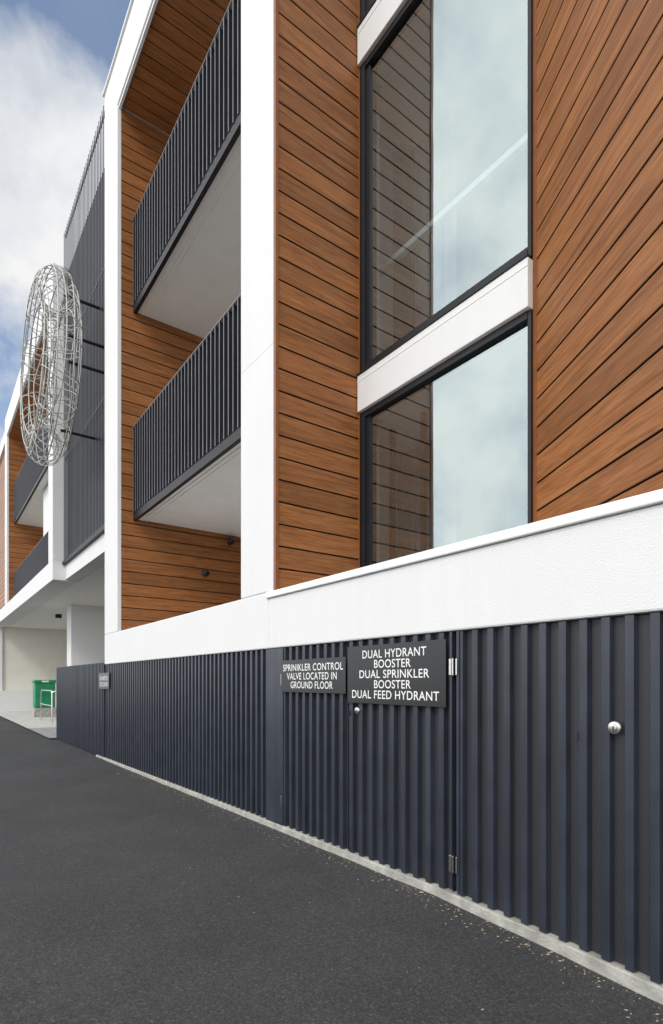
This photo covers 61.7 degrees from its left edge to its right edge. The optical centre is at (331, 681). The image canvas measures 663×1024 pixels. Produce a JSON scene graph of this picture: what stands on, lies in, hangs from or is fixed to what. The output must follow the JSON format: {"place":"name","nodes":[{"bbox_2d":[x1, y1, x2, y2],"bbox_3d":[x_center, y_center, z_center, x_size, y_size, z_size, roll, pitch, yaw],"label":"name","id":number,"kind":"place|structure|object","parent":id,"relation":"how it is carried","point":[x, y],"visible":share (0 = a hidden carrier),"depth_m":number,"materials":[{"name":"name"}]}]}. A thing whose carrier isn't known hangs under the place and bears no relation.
{"place":"outdoors","nodes":[
{"label":"outdoors","id":0,"kind":"place"},
{"bbox_2d":[0,711,55,735],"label":"footpath","id":1,"kind":"structure","parent":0,"point":[26,719],"depth_m":20.27,"materials":[{"name":"concrete"}]},
{"bbox_2d":[0,690,55,711],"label":"plinth wall","id":2,"kind":"structure","parent":1,"relation":"on","point":[18,700],"depth_m":25.92,"materials":[{"name":"grey concrete"}]},
{"bbox_2d":[0,627,1,690],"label":"undercroft column","id":3,"kind":"structure","parent":2,"relation":"on","point":[0,658],"depth_m":26.15,"materials":[{"name":"white paint"}]},
{"bbox_2d":[28,727,55,737],"bbox_3d":[-7.494,1.376,15.260,1.050,0.001,3.520,0,0,-36],"label":"gutter strip","id":4,"kind":"object","parent":1,"relation":"on","point":[49,732],"visible":0.4,"depth_m":15.34,"materials":[{"name":"concrete"}]},
{"bbox_2d":[31,680,55,716],"bbox_3d":[-11.433,0.655,22.055,0.800,1.450,0.660,0,0,-36],"label":"utility cabinet","id":5,"kind":"object","parent":1,"relation":"on","point":[39,686],"visible":0.93,"depth_m":21.81,"materials":[{"name":"metal"}]},
{"bbox_2d":[40,689,55,723],"bbox_3d":[-9.524,0.828,19.393,0.844,1.104,2.298,0,0,-36],"label":"handrail","id":6,"kind":"object","parent":1,"relation":"on","point":[41,703],"visible":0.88,"depth_m":18.70,"materials":[{"name":"silver metal"}]},
{"bbox_3d":[-6.220,-4.100,26.701,0.280,11.100,29.560,0,0,-36],"label":"undercroft","id":7,"kind":"object","parent":1,"relation":"on","visible":0},
{"bbox_2d":[0,263,77,626],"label":"frame","id":8,"kind":"object","parent":7,"relation":"on","point":[46,583],"visible":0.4,"depth_m":14.36,"materials":[{"name":"white paint"}]},
{"bbox_2d":[0,453,4,609],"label":"front cladding","id":9,"kind":"structure","parent":8,"relation":"attached to","point":[2,534],"depth_m":24.20,"materials":[{"name":"brown wood"}]},
{"bbox_2d":[9,436,42,600],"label":"side cladding","id":10,"kind":"structure","parent":8,"relation":"attached to","point":[24,540],"depth_m":22.12,"materials":[{"name":"brown wood"}]},
{"bbox_2d":[9,336,47,440],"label":"soffit cladding","id":11,"kind":"structure","parent":8,"relation":"attached to","point":[16,431],"depth_m":19.33,"materials":[{"name":"brown wood"}]},
{"bbox_2d":[14,416,47,520],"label":"railing blades","id":12,"kind":"object","parent":8,"relation":"on","point":[25,481],"visible":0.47,"depth_m":18.97,"materials":[{"name":"black metal"}]},
{"bbox_2d":[14,413,46,519],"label":"railing blade edges","id":13,"kind":"object","parent":12,"relation":"attached to","point":[30,475],"visible":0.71,"depth_m":18.57,"materials":[{"name":"black metal"}]},
{"bbox_2d":[16,469,47,526],"bbox_3d":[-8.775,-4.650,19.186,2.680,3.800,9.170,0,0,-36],"label":"slab","id":14,"kind":"structure","parent":8,"relation":"attached to","point":[32,514],"depth_m":20.29,"materials":[{"name":"paint"}]},
{"bbox_2d":[14,464,47,523],"bbox_3d":[-9.882,-6.330,18.376,0.058,0.120,9.170,0,0,-36],"label":"railing edge plate","id":15,"kind":"object","parent":14,"relation":"attached to","point":[39,479],"visible":0.64,"depth_m":18.48,"materials":[{"name":"grey metal"}]},
{"bbox_2d":[15,532,48,594],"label":"railing blades","id":16,"kind":"object","parent":8,"relation":"on","point":[25,572],"visible":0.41,"depth_m":18.28,"materials":[{"name":"grey metal"}]},
{"bbox_2d":[14,533,46,595],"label":"railing blade edges","id":17,"kind":"object","parent":16,"relation":"attached to","point":[30,566],"visible":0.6,"depth_m":18.57,"materials":[{"name":"grey metal"}]},
{"bbox_2d":[43,486,47,535],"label":"column","id":18,"kind":"structure","parent":8,"relation":"on","point":[45,511],"depth_m":17.99,"materials":[{"name":"white paint"}]},
{"bbox_2d":[10,564,104,629],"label":"undercroft soffit","id":19,"kind":"structure","parent":8,"relation":"attached to","point":[88,589],"depth_m":18.20,"materials":[{"name":"white paint"}]},
{"bbox_2d":[66,533,104,580],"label":"link fascia","id":20,"kind":"structure","parent":7,"relation":"attached to","point":[87,560],"depth_m":12.49,"materials":[{"name":"white paint"}]},
{"bbox_2d":[62,525,104,564],"bbox_3d":[-5.228,-3.013,12.222,0.380,0.065,5.020,0,0,-36],"label":"screen bottom channel","id":21,"kind":"object","parent":20,"relation":"attached to","point":[89,541],"visible":0.21,"depth_m":12.15,"materials":[{"name":"grey metal"}]},
{"bbox_2d":[75,168,104,548],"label":"screen wall","id":22,"kind":"structure","parent":7,"relation":"attached to","point":[90,374],"depth_m":12.29,"materials":[{"name":"grey metal"}]},
{"bbox_2d":[20,263,104,465],"bbox_3d":[-5.595,-6.402,11.581,1.251,3.739,3.743,0,0,-36],"label":"wire ring sculpture","id":23,"kind":"object","parent":22,"relation":"attached to","point":[61,311],"visible":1,"depth_m":10.86,"materials":[{"name":"silver metal"}]},
{"bbox_2d":[65,110,104,558],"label":"screen rails","id":24,"kind":"object","parent":22,"relation":"attached to","point":[90,297],"visible":0.27,"depth_m":12.03,"materials":[{"name":"grey metal"}]},
{"bbox_2d":[67,105,103,557],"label":"screen blades","id":25,"kind":"object","parent":22,"relation":"attached to","point":[71,446],"visible":0.52,"depth_m":12.09,"materials":[{"name":"grey metal"}]},
{"bbox_2d":[2,627,66,690],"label":"undercroft end wall","id":26,"kind":"structure","parent":0,"point":[29,655],"depth_m":26.96,"materials":[{"name":"white paint"}]},
{"bbox_2d":[0,0,130,443],"label":"sky","id":27,"kind":"structure","parent":0,"point":[56,56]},
{"bbox_2d":[67,604,107,665],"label":"undercroft wall","id":28,"kind":"structure","parent":0,"point":[85,634],"depth_m":18.94,"materials":[{"name":"white paint"}]},
{"bbox_2d":[0,716,662,1023],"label":"road","id":29,"kind":"structure","parent":0,"point":[103,920],"depth_m":3.00,"materials":[{"name":"grey asphalt"}]},
{"bbox_2d":[56,612,662,1004],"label":"metal fence","id":30,"kind":"object","parent":29,"relation":"on","point":[515,785],"visible":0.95,"depth_m":3.29,"materials":[{"name":"black metal"}]},
{"bbox_2d":[99,673,108,688],"bbox_3d":[-4.085,-0.015,9.948,0.005,0.290,0.720,0,0,-36],"label":"gas meter sign","id":31,"kind":"object","parent":30,"relation":"attached to","point":[103,680],"visible":1,"depth_m":9.93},
{"bbox_2d":[281,657,345,693],"bbox_3d":[-0.173,-0.049,4.618,0.005,0.282,0.953,0,0,-36],"label":"sprinkler valve sign","id":32,"kind":"object","parent":30,"relation":"attached to","point":[322,675],"visible":1,"depth_m":4.57,"materials":[{"name":"grey metal"}]},
{"bbox_2d":[283,642,348,850],"bbox_3d":[-0.141,0.495,4.627,0.034,1.600,0.955,0,0,-36],"label":"door leaf","id":33,"kind":"structure","parent":30,"relation":"in","point":[316,725],"depth_m":4.56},
{"bbox_2d":[105,0,662,663],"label":"front frame","id":34,"kind":"object","parent":30,"relation":"on","point":[611,566],"visible":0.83,"depth_m":5.24,"materials":[{"name":"white paint"}]},
{"bbox_2d":[102,0,133,97],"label":"roof coping","id":35,"kind":"object","parent":34,"relation":"on","point":[118,45],"visible":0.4,"depth_m":9.19,"materials":[{"name":"white metal"}]},
{"bbox_2d":[117,105,120,630],"bbox_3d":[-3.563,-5.250,9.306,0.058,8.800,0.028,0,0,-36],"label":"column","id":36,"kind":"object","parent":34,"relation":"attached to","point":[118,369],"visible":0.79,"depth_m":9.29,"materials":[{"name":"white paint"}]},
{"bbox_2d":[119,0,157,108],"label":"soffit edge trim","id":37,"kind":"structure","parent":34,"relation":"attached to","point":[143,37],"depth_m":8.46,"materials":[{"name":"white paint"}]},
{"bbox_2d":[122,0,230,134],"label":"balcony soffit cladding","id":38,"kind":"structure","parent":34,"relation":"attached to","point":[175,48],"depth_m":8.58,"materials":[{"name":"brown wood"}]},
{"bbox_2d":[121,108,240,630],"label":"balcony side cladding","id":39,"kind":"structure","parent":34,"relation":"attached to","point":[163,566],"depth_m":9.59,"materials":[{"name":"brown wood"}]},
{"bbox_2d":[138,134,240,337],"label":"balcony slab","id":40,"kind":"structure","parent":34,"relation":"attached to","point":[200,293],"depth_m":8.46,"materials":[{"name":"grey concrete"}]},
{"bbox_2d":[133,112,240,313],"bbox_3d":[-2.021,-6.330,7.636,0.058,0.120,4.488,0,0,-36],"label":"railing edge plate","id":41,"kind":"object","parent":40,"relation":"attached to","point":[217,162],"visible":0.64,"depth_m":7.37,"materials":[{"name":"black metal"}]},
{"bbox_2d":[142,146,240,315],"bbox_3d":[-1.899,-6.294,7.726,0.080,0.012,4.488,0,0,-36],"label":"balcony slab drip","id":42,"kind":"object","parent":40,"relation":"attached to","point":[212,195],"visible":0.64,"depth_m":7.66},
{"bbox_2d":[139,442,240,536],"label":"balcony slab","id":43,"kind":"structure","parent":34,"relation":"attached to","point":[211,503],"depth_m":8.67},
{"bbox_2d":[133,427,240,520],"bbox_3d":[-2.021,-2.800,7.636,0.058,0.120,4.488,0,0,-36],"label":"railing edge plate","id":44,"kind":"object","parent":43,"relation":"attached to","point":[226,445],"visible":0.64,"depth_m":7.37,"materials":[{"name":"black metal"}]},
{"bbox_2d":[142,446,240,520],"bbox_3d":[-1.899,-2.764,7.726,0.080,0.012,4.488,0,0,-36],"label":"balcony slab drip","id":45,"kind":"object","parent":43,"relation":"attached to","point":[216,465],"visible":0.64,"depth_m":7.64},
{"bbox_2d":[273,0,278,590],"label":"timber trim","id":46,"kind":"structure","parent":34,"relation":"attached to","point":[275,294],"depth_m":5.09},
{"bbox_2d":[279,0,358,588],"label":"pier cladding","id":47,"kind":"structure","parent":34,"relation":"attached to","point":[318,289],"depth_m":5.38,"materials":[{"name":"brown wood"}]},
{"bbox_2d":[357,0,360,567],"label":"timber corner trim","id":48,"kind":"structure","parent":34,"relation":"attached to","point":[359,299],"depth_m":5.66,"materials":[{"name":"brown wood"}]},
{"bbox_2d":[357,0,532,420],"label":"spandrel panel","id":49,"kind":"object","parent":34,"relation":"attached to","point":[509,299],"depth_m":4.95,"materials":[{"name":"white paint"}]},
{"bbox_2d":[357,0,527,382],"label":"spandrel joint","id":50,"kind":"object","parent":49,"relation":"attached to","point":[462,308],"visible":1,"depth_m":4.78,"materials":[{"name":"paint"}]},
{"bbox_2d":[356,0,530,375],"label":"spandrel flashing","id":51,"kind":"object","parent":49,"relation":"attached to","point":[510,266],"visible":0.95,"depth_m":4.74,"materials":[{"name":"metal"}]},
{"bbox_2d":[360,0,532,567],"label":"window frame","id":52,"kind":"object","parent":34,"relation":"attached to","point":[391,36],"visible":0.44,"depth_m":5.57,"materials":[{"name":"black metal"}]},
{"bbox_2d":[380,0,527,528],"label":"room shell","id":53,"kind":"object","parent":34,"relation":"attached to","point":[470,57],"visible":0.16,"depth_m":5.99},
{"bbox_2d":[389,143,426,559],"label":"room mullions","id":54,"kind":"object","parent":53,"relation":"attached to","point":[404,296],"visible":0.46,"depth_m":6.13,"materials":[{"name":"black metal"}]},
{"bbox_2d":[397,101,456,557],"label":"vertical blinds","id":55,"kind":"object","parent":53,"relation":"attached to","point":[450,295],"visible":0.47,"depth_m":6.24,"materials":[{"name":"white fabric"}]},
{"bbox_2d":[380,132,527,276],"bbox_3d":[1.397,-4.710,5.236,0.060,0.060,3.200,0,0,-36],"label":"room transom","id":56,"kind":"object","parent":53,"relation":"attached to","point":[516,149],"visible":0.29,"depth_m":5.41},
{"bbox_2d":[266,489,662,598],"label":"band coping","id":57,"kind":"object","parent":34,"relation":"on","point":[638,502],"visible":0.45,"depth_m":3.08,"materials":[{"name":"white metal"}]},
{"bbox_2d":[532,0,538,521],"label":"splay corner trim","id":58,"kind":"structure","parent":57,"relation":"on","point":[535,343],"depth_m":4.07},
{"bbox_2d":[537,0,662,520],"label":"splayed cladding","id":59,"kind":"structure","parent":34,"relation":"attached to","point":[600,251],"depth_m":3.29,"materials":[{"name":"brown wood"}]},
{"bbox_2d":[348,639,445,706],"bbox_3d":[0.413,-0.052,3.809,0.005,0.420,0.984,0,0,-36],"label":"hydrant booster sign","id":60,"kind":"object","parent":30,"relation":"attached to","point":[410,673],"visible":1,"depth_m":3.75,"materials":[{"name":"grey metal"}]},
{"bbox_2d":[349,633,455,891],"bbox_3d":[0.452,0.493,3.816,0.034,1.596,1.025,0,0,-36],"label":"door leaf","id":61,"kind":"structure","parent":30,"relation":"in","point":[399,755],"depth_m":3.74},
{"bbox_2d":[458,612,662,983],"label":"door leaf","id":62,"kind":"structure","parent":30,"relation":"in","point":[561,835],"depth_m":2.80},
{"bbox_2d":[103,771,662,1021],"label":"leaf litter","id":63,"kind":"object","parent":29,"relation":"on","point":[436,910],"visible":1,"depth_m":3.13,"materials":[{"name":"brown plant"}]},
{"bbox_3d":[0.256,-5.000,9.302,0.180,9.300,4.490,0,0,-36],"label":"balcony","id":64,"kind":"object","parent":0,"visible":0},
{"bbox_2d":[133,299,240,512],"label":"railing blades","id":65,"kind":"object","parent":64,"relation":"attached to","point":[169,435],"visible":0.72,"depth_m":7.34,"materials":[{"name":"black metal"}]},
{"bbox_2d":[135,299,237,510],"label":"railing blade edges","id":66,"kind":"object","parent":65,"relation":"attached to","point":[188,414],"visible":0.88,"depth_m":7.42,"materials":[{"name":"black metal"}]},
{"bbox_2d":[132,294,240,427],"bbox_3d":[-2.032,-4.315,7.629,0.068,0.010,4.488,0,0,-36],"label":"railing top","id":67,"kind":"object","parent":65,"relation":"attached to","point":[209,334],"visible":0.43,"depth_m":7.20,"materials":[{"name":"black metal"}]},
{"bbox_2d":[133,0,240,304],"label":"railing blades","id":68,"kind":"object","parent":64,"relation":"attached to","point":[169,194],"visible":0.76,"depth_m":7.34,"materials":[{"name":"black metal"}]},
{"bbox_2d":[132,0,232,220],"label":"railing top","id":69,"kind":"object","parent":68,"relation":"attached to","point":[230,6],"visible":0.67,"depth_m":7.32,"materials":[{"name":"black metal"}]},
{"bbox_2d":[135,0,237,299],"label":"railing blade edges","id":70,"kind":"object","parent":68,"relation":"attached to","point":[188,153],"visible":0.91,"depth_m":7.42,"materials":[{"name":"black metal"}]},
{"bbox_2d":[201,569,209,576],"bbox_3d":[-2.288,-1.975,10.089,0.138,0.110,0.262,0,0,-9],"label":"wall spotlight","id":71,"kind":"object","parent":64,"relation":"attached to","point":[204,572],"depth_m":9.98,"materials":[{"name":"black metal"}]},
{"bbox_2d":[227,537,234,544],"bbox_3d":[-1.885,-2.625,10.384,0.138,0.110,0.262,0,0,-9],"label":"wall spotlight","id":72,"kind":"object","parent":64,"relation":"attached to","point":[230,541],"depth_m":10.27,"materials":[{"name":"black metal"}]}
]}

